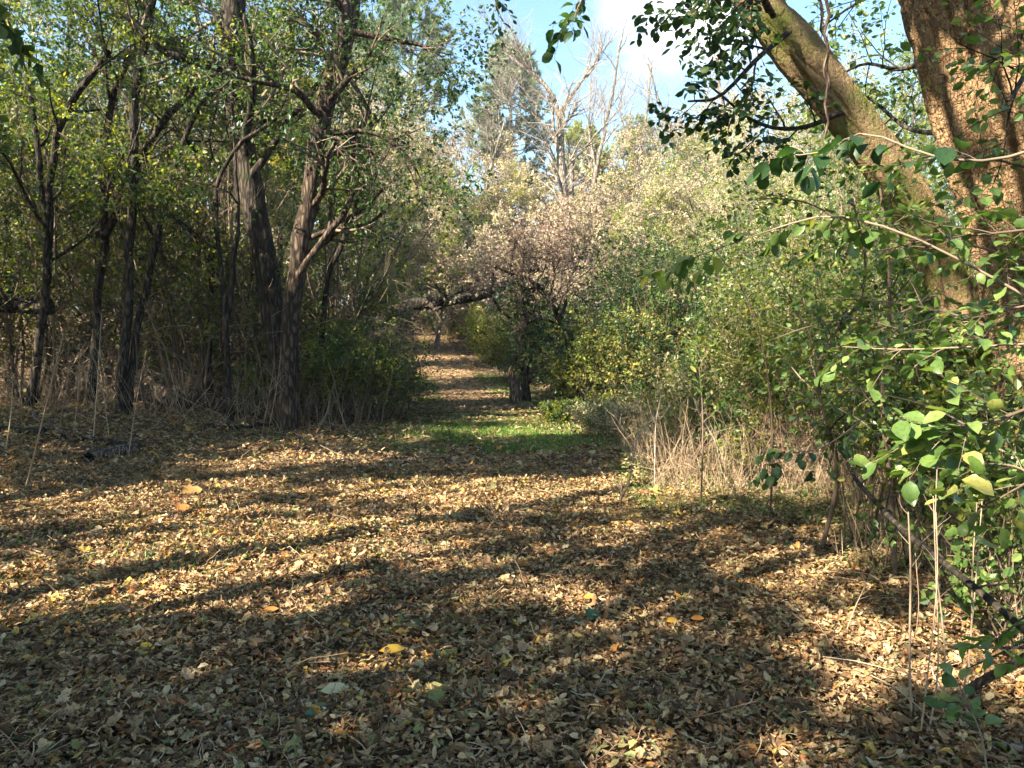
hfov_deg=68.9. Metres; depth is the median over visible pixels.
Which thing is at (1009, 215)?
leafy branch
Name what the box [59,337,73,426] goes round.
dry weed
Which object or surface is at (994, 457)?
leafy branch
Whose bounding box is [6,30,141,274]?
thicket tree
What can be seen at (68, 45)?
thicket tree
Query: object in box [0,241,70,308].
thicket tree
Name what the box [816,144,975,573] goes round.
sapling
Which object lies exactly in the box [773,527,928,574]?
straw
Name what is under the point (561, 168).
bare tree
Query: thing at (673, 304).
shrub
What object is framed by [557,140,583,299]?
bare tree
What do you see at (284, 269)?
thicket tree
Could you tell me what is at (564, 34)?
hanging branch
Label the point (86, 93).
thicket tree
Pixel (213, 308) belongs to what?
dead limb
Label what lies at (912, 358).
leafy branch
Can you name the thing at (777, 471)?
leafy branch
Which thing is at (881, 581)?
straw
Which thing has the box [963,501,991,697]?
dry stalk
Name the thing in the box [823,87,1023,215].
leafy branch
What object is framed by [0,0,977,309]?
sky
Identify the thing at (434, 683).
fallen leaf
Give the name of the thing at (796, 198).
shrub
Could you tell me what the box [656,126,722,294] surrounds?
pine tree
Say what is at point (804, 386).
shrub
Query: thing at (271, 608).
fallen leaf
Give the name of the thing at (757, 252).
sapling
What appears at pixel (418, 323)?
shrub
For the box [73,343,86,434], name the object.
dry weed
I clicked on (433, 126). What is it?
autumn tree
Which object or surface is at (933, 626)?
dry stalk
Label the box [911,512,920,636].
dry stalk
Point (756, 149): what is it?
autumn tree
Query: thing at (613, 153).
autumn tree
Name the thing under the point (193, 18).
thicket tree
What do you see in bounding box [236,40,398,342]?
thicket tree
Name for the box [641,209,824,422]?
shrub
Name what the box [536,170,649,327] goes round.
autumn tree
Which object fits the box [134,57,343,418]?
slim tree
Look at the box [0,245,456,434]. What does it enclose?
undergrowth
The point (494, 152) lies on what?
bare tree
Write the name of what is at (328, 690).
fallen leaf
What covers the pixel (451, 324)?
shrub
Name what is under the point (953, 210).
shrub
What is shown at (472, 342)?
shrub
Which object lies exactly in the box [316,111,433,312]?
autumn tree
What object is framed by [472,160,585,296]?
autumn tree
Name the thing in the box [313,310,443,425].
shrub
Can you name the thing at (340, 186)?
thicket tree
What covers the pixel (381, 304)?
thicket tree
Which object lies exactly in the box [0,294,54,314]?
fallen tree
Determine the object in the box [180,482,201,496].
fallen leaf
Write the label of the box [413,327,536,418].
path
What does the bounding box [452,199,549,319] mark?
autumn tree
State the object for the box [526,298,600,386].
shrub
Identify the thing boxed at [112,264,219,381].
shrub
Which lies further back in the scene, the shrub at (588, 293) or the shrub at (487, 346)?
the shrub at (487, 346)
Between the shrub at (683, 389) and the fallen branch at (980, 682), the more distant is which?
the shrub at (683, 389)
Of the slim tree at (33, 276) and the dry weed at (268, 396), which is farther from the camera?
the slim tree at (33, 276)
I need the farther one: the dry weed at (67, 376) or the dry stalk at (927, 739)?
the dry weed at (67, 376)
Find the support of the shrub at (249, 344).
on the ground at (484, 368)
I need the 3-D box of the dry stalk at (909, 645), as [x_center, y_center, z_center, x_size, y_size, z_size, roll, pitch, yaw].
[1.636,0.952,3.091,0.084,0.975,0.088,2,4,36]
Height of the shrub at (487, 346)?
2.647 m
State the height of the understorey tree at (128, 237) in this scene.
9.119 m
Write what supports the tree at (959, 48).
on the ground at (484, 368)
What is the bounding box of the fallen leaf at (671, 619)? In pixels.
[663,617,676,624]
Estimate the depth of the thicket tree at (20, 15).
25.54 m
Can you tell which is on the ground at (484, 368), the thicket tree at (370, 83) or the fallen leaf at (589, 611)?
the thicket tree at (370, 83)
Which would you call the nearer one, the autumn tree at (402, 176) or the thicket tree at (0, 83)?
the thicket tree at (0, 83)
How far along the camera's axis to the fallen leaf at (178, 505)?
6.82 m
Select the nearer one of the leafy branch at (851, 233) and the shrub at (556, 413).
the leafy branch at (851, 233)
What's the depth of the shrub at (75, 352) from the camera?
15.51 m
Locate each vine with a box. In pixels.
[818,0,829,87]
[822,0,830,138]
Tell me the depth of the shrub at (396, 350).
21.90 m
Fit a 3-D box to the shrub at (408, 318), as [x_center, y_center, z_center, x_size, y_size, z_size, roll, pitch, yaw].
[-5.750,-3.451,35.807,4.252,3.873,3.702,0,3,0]
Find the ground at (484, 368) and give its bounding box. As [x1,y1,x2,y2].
[0,310,1023,767]
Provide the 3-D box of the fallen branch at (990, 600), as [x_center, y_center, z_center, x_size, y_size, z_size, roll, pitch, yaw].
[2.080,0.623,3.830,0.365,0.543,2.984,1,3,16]
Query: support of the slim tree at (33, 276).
on the ground at (484, 368)
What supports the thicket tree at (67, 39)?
on the ground at (484, 368)
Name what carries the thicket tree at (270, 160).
on the ground at (484, 368)
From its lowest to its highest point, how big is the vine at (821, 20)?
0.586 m
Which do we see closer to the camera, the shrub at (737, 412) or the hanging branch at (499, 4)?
the hanging branch at (499, 4)
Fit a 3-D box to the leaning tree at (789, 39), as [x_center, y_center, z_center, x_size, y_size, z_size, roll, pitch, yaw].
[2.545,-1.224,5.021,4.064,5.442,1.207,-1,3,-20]
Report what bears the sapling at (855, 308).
on the ground at (484, 368)
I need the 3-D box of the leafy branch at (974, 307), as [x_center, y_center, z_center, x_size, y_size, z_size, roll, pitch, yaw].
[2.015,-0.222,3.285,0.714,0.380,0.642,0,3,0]
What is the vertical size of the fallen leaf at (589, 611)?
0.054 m
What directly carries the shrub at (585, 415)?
on the ground at (484, 368)
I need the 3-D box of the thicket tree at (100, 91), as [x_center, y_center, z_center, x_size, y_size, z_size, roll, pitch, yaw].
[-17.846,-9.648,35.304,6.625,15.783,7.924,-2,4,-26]
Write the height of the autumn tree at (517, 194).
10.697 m
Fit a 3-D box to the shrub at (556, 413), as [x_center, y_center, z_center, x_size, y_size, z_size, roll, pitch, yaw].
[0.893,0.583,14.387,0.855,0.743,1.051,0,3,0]
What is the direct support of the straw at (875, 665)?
on the fallen leaves at (514, 650)
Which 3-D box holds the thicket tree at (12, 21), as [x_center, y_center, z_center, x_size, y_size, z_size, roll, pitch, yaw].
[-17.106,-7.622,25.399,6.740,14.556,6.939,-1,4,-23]
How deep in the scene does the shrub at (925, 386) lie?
5.02 m
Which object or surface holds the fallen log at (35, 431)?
on the ground at (484, 368)
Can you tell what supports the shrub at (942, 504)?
on the ground at (484, 368)
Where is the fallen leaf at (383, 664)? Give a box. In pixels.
[377,662,386,669]
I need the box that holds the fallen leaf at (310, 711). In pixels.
[295,702,333,719]
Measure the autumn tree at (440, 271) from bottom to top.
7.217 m
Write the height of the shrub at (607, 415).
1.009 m
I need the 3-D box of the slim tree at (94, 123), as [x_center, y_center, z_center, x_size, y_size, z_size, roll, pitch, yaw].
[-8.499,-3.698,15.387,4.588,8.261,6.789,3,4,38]
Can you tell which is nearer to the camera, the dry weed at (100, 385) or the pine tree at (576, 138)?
the dry weed at (100, 385)
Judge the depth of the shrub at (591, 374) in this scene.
15.06 m
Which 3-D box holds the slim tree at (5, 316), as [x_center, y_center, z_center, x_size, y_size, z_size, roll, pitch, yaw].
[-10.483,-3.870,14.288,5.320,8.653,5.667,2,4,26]
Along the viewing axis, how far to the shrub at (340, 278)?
16.40 m
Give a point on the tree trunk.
(514, 393)
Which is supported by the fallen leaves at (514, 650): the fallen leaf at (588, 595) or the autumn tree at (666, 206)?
the fallen leaf at (588, 595)
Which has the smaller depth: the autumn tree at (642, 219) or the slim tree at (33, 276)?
the slim tree at (33, 276)
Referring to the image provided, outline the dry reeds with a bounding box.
[595,353,1023,610]
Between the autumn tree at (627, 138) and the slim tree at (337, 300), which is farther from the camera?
the autumn tree at (627, 138)
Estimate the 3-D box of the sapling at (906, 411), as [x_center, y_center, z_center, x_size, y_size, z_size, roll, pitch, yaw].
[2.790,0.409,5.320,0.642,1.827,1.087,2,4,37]
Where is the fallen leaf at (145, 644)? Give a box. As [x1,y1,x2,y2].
[135,642,154,654]
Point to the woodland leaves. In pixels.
(477, 402)
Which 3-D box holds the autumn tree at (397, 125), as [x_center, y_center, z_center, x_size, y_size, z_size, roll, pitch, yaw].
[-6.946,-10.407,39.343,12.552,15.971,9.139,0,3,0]
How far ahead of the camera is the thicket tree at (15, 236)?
19.17 m
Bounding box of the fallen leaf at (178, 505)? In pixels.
[171,502,189,511]
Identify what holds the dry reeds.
on the ground at (484, 368)
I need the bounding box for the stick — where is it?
[82,455,109,480]
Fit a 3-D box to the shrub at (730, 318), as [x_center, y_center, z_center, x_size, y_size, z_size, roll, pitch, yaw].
[3.221,-0.454,9.077,2.956,3.164,3.829,0,3,0]
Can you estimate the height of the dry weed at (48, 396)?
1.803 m
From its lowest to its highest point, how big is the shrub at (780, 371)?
2.822 m
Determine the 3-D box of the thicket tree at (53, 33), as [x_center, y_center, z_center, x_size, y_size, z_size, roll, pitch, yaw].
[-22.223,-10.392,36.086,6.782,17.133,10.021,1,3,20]
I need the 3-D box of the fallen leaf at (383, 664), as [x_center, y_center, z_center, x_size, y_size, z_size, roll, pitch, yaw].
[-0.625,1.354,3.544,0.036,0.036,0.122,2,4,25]
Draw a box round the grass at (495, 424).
[0,374,946,631]
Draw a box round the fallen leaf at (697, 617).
[686,614,703,619]
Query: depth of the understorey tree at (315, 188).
12.56 m
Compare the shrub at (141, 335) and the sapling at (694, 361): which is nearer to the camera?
the sapling at (694, 361)
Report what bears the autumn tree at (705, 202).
on the ground at (484, 368)
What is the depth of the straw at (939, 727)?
3.30 m
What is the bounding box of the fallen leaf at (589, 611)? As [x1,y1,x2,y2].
[583,606,598,619]
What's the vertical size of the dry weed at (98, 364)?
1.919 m
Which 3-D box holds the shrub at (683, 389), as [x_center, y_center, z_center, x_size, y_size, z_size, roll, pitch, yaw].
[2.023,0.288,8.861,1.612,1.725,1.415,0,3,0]
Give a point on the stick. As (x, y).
(91, 463)
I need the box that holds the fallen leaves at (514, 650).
[0,388,1023,767]
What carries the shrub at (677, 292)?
on the ground at (484, 368)
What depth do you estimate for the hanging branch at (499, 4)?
4.89 m
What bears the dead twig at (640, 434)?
on the fallen leaves at (514, 650)
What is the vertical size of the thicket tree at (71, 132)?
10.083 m
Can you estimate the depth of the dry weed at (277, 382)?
12.51 m
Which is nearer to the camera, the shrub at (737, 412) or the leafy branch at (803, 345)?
the leafy branch at (803, 345)
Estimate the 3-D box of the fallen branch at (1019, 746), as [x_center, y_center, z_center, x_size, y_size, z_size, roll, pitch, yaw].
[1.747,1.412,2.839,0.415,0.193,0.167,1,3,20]
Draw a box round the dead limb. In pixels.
[152,297,237,317]
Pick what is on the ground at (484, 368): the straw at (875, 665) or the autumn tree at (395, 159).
the autumn tree at (395, 159)
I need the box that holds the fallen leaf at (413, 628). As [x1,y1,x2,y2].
[409,619,421,630]
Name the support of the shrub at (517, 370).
on the ground at (484, 368)
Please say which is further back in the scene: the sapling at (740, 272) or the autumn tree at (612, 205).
the autumn tree at (612, 205)
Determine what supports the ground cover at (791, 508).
on the ground at (484, 368)
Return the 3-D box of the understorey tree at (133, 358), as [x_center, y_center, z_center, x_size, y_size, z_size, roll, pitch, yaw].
[-5.640,-2.761,13.237,3.793,6.746,3.264,-1,3,-12]
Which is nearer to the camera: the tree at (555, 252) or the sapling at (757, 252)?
the sapling at (757, 252)
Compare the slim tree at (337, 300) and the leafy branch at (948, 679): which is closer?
the leafy branch at (948, 679)
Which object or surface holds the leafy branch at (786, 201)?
attached to the sapling at (855, 308)
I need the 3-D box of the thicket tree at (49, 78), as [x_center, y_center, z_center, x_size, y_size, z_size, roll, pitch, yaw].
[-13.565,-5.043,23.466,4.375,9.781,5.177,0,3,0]
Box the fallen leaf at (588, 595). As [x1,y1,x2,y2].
[583,593,592,598]
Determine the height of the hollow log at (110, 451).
0.229 m
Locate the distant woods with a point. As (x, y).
(434, 238)
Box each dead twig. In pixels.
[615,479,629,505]
[628,401,671,485]
[638,391,661,485]
[693,391,720,482]
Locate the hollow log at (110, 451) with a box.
[79,438,140,461]
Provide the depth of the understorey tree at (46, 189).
13.33 m
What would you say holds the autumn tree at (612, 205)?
on the ground at (484, 368)
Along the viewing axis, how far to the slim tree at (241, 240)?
16.21 m
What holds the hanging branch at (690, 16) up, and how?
hanging from the tree at (959, 48)
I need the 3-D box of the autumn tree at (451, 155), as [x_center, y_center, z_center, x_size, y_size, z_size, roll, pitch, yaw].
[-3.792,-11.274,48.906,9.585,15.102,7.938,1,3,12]
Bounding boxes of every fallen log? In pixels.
[0,426,142,450]
[134,382,268,418]
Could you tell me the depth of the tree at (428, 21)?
47.74 m
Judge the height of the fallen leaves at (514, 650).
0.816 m
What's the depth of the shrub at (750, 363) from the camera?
8.94 m
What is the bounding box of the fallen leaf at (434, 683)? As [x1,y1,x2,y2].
[423,681,441,690]
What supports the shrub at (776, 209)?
on the ground at (484, 368)
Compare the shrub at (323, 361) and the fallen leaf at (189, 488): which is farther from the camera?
the shrub at (323, 361)
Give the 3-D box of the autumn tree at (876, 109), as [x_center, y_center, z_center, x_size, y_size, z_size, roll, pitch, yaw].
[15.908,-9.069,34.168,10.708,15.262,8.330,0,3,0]
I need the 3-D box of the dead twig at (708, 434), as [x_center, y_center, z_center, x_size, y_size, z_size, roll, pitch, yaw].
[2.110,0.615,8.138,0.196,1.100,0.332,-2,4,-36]
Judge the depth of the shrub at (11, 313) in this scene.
17.23 m
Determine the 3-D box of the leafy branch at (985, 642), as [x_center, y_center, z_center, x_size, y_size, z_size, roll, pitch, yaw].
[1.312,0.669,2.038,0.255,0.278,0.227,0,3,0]
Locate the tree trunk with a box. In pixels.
[509,371,521,405]
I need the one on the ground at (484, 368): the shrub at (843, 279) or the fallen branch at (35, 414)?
the shrub at (843, 279)
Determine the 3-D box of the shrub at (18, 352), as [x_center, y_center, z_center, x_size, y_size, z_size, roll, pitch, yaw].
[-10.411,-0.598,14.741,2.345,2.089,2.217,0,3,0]
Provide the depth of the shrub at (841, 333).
7.14 m
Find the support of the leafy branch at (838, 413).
attached to the shrub at (961, 561)
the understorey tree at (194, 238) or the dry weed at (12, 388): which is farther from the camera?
the understorey tree at (194, 238)
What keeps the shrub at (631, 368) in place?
on the ground at (484, 368)
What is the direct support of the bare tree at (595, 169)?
on the ground at (484, 368)
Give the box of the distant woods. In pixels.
[2,129,974,315]
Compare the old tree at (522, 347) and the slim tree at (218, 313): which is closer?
the slim tree at (218, 313)
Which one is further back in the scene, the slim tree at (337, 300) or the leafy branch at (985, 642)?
the slim tree at (337, 300)
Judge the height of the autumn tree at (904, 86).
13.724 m
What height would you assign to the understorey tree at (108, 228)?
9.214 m
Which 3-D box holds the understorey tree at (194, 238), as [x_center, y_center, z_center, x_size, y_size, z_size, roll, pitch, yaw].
[-7.390,-2.628,14.870,3.455,6.483,3.198,3,4,40]
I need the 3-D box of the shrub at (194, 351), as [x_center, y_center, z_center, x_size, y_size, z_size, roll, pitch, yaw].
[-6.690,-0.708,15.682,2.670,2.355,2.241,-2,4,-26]
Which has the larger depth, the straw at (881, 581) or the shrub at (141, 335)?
the shrub at (141, 335)
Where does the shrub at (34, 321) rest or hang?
on the ground at (484, 368)
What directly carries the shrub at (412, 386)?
on the ground at (484, 368)
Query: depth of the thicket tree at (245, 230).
32.94 m
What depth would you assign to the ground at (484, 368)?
5.50 m
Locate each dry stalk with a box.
[843,561,881,638]
[898,500,921,718]
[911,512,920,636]
[914,503,941,743]
[922,483,950,740]
[923,469,956,719]
[960,501,983,703]
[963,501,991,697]
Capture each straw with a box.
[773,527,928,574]
[801,651,958,673]
[815,620,941,728]
[829,571,949,593]
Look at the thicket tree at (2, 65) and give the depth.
16.40 m
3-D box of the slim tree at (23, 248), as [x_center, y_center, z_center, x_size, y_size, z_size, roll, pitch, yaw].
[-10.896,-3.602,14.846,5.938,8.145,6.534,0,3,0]
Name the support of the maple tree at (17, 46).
on the ground at (484, 368)
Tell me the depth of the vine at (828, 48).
4.15 m
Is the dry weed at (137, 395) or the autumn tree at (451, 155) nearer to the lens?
the dry weed at (137, 395)
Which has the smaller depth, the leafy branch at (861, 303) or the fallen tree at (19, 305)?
the leafy branch at (861, 303)
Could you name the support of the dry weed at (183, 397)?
on the ground at (484, 368)
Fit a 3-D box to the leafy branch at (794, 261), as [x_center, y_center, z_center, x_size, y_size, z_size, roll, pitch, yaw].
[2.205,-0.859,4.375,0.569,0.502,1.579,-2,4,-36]
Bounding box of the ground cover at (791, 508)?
[620,422,995,574]
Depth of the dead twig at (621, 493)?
7.28 m
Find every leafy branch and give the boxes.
[640,212,1023,300]
[701,158,852,229]
[746,133,1023,198]
[748,405,875,490]
[749,287,906,383]
[778,274,1023,355]
[783,181,1023,281]
[789,333,1013,459]
[814,297,1023,401]
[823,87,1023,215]
[842,162,1023,297]
[848,359,1023,506]
[872,292,1023,377]
[895,420,1023,506]
[922,662,1007,767]
[925,471,1023,550]
[954,616,1023,677]
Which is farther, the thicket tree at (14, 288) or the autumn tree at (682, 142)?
the autumn tree at (682, 142)
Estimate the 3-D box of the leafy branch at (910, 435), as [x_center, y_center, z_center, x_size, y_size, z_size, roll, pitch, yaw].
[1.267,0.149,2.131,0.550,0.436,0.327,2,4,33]
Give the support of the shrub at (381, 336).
on the ground at (484, 368)
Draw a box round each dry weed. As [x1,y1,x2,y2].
[0,367,19,452]
[25,322,70,488]
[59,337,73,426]
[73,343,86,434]
[86,337,108,435]
[90,309,110,436]
[128,341,151,453]
[179,368,190,425]
[262,361,279,433]
[267,345,286,435]
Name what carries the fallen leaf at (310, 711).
on the fallen leaves at (514, 650)
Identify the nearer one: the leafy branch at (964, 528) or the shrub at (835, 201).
the leafy branch at (964, 528)
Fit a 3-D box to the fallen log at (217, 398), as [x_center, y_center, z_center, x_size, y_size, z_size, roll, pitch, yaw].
[-5.960,0.310,14.389,2.909,0.697,0.477,0,3,6]
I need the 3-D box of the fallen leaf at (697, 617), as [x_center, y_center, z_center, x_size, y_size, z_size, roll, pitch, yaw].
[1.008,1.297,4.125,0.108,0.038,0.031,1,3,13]
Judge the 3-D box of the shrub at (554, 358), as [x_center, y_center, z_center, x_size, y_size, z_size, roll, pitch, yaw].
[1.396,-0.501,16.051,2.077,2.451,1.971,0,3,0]
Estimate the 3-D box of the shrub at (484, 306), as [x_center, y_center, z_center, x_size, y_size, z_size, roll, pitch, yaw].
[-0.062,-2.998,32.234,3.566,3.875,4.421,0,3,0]
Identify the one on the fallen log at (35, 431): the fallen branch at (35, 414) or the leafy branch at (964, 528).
the fallen branch at (35, 414)
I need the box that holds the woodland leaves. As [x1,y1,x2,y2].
[0,317,820,424]
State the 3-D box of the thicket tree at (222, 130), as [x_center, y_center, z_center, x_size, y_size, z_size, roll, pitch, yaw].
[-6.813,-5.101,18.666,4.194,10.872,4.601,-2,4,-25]
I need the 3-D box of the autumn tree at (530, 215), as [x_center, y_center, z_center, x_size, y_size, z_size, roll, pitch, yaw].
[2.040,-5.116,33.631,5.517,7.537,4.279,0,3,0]
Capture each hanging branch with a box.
[484,0,516,47]
[542,0,589,74]
[636,0,736,55]
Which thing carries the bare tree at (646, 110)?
on the ground at (484, 368)
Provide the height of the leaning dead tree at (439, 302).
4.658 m
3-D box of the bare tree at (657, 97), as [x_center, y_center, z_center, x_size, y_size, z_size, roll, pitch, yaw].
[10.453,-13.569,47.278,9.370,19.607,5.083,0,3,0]
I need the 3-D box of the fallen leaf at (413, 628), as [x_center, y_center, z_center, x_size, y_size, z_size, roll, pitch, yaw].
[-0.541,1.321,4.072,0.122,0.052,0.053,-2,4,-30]
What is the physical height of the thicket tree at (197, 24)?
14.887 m
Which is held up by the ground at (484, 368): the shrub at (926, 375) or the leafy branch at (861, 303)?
the shrub at (926, 375)
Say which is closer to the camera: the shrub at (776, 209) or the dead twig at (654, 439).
the dead twig at (654, 439)
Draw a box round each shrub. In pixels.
[0,243,20,358]
[0,268,135,394]
[0,312,47,402]
[21,269,118,377]
[47,304,157,396]
[71,283,190,381]
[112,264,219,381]
[128,301,247,391]
[180,295,315,393]
[220,332,315,414]
[244,172,416,409]
[245,288,361,421]
[299,306,396,426]
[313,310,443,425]
[344,338,438,416]
[357,299,407,392]
[360,276,437,347]
[372,331,410,380]
[385,263,446,331]
[422,286,487,339]
[455,302,515,365]
[470,271,546,357]
[470,306,543,378]
[485,290,576,385]
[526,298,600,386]
[527,303,660,409]
[529,305,620,414]
[535,251,659,394]
[537,395,579,425]
[560,388,638,435]
[570,209,732,403]
[578,281,704,420]
[580,383,665,440]
[587,232,771,407]
[600,203,790,404]
[606,349,733,461]
[613,338,754,471]
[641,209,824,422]
[648,220,907,473]
[649,110,975,449]
[664,276,817,470]
[676,0,975,414]
[680,19,977,447]
[685,378,776,483]
[695,147,903,399]
[727,226,943,489]
[750,310,956,548]
[761,161,1023,536]
[782,272,971,511]
[798,76,975,378]
[824,310,1022,581]
[835,219,989,536]
[855,388,1023,655]
[888,347,1023,610]
[889,331,972,503]
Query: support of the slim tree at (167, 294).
on the ground at (484, 368)
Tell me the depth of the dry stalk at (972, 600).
3.19 m
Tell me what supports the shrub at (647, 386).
on the ground at (484, 368)
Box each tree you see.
[0,0,62,350]
[0,0,112,269]
[0,0,137,366]
[0,0,183,382]
[0,0,190,408]
[0,0,226,395]
[0,0,259,382]
[0,0,281,411]
[0,4,125,368]
[0,5,50,122]
[0,29,226,397]
[0,31,199,401]
[0,33,168,401]
[0,41,78,218]
[0,57,114,387]
[0,63,145,371]
[0,161,41,343]
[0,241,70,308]
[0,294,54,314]
[1,0,105,342]
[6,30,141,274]
[20,0,446,427]
[28,0,224,344]
[30,92,228,391]
[37,0,359,406]
[38,0,208,413]
[49,19,302,412]
[58,0,313,379]
[59,63,241,386]
[61,16,200,309]
[66,15,346,425]
[83,68,246,370]
[121,10,366,391]
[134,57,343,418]
[140,29,287,343]
[142,1,296,361]
[160,0,305,390]
[184,73,339,353]
[185,0,401,359]
[199,0,516,433]
[202,80,324,273]
[223,107,463,415]
[225,100,381,358]
[230,143,324,314]
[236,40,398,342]
[255,49,409,349]
[294,38,495,318]
[295,0,408,423]
[305,229,541,393]
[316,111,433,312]
[321,168,464,336]
[332,10,402,138]
[332,86,468,261]
[337,105,489,334]
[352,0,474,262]
[389,203,478,349]
[396,96,525,269]
[430,92,529,288]
[432,152,552,286]
[446,186,655,399]
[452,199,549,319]
[457,33,579,199]
[471,0,665,328]
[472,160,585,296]
[493,269,554,401]
[497,181,613,315]
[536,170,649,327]
[540,117,624,306]
[545,183,625,311]
[556,130,679,309]
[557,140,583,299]
[569,0,645,308]
[574,175,724,321]
[588,105,750,254]
[588,151,747,313]
[592,32,674,208]
[612,112,682,219]
[618,11,738,312]
[625,113,827,293]
[628,88,792,268]
[629,0,993,429]
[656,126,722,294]
[668,83,850,273]
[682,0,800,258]
[710,27,896,238]
[740,0,1023,575]
[740,17,950,255]
[783,29,971,276]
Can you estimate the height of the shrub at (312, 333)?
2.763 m
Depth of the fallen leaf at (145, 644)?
3.74 m
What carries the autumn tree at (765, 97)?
on the ground at (484, 368)
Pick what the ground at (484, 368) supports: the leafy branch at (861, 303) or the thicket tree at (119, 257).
the thicket tree at (119, 257)
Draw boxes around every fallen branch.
[30,410,72,438]
[846,442,1023,668]
[917,713,1023,764]
[947,646,1023,731]
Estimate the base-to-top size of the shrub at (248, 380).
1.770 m
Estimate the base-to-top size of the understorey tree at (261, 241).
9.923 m
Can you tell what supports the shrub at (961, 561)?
on the ground at (484, 368)
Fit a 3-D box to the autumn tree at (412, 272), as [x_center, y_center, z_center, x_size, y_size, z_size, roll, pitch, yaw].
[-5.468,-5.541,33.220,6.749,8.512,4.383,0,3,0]
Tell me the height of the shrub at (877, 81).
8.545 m
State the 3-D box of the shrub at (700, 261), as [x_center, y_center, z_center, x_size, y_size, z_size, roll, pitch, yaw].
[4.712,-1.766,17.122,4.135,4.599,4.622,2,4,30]
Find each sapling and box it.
[678,211,801,515]
[684,305,724,508]
[707,201,840,513]
[768,152,923,549]
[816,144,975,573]
[871,313,961,532]
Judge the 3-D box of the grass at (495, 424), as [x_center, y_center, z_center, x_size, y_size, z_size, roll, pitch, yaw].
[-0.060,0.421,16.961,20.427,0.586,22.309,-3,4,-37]
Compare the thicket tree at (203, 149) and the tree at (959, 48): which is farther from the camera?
the thicket tree at (203, 149)
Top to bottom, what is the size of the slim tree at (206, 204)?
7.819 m
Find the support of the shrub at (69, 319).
on the ground at (484, 368)
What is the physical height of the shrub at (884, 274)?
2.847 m
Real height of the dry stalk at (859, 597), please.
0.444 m
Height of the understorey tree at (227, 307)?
7.201 m
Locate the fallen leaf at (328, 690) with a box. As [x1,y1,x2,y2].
[309,682,348,696]
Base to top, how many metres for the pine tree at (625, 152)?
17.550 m
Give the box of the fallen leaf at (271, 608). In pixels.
[262,606,278,611]
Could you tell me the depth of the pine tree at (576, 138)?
52.54 m
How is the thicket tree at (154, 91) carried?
on the ground at (484, 368)
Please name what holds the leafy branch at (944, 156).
attached to the tree at (959, 48)
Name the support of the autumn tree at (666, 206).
on the ground at (484, 368)
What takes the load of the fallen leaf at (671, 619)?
on the fallen leaves at (514, 650)
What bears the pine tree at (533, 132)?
on the ground at (484, 368)
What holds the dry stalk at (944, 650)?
on the ground at (484, 368)
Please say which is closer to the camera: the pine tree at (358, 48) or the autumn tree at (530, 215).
the autumn tree at (530, 215)
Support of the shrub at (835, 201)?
on the ground at (484, 368)
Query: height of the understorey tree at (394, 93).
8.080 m

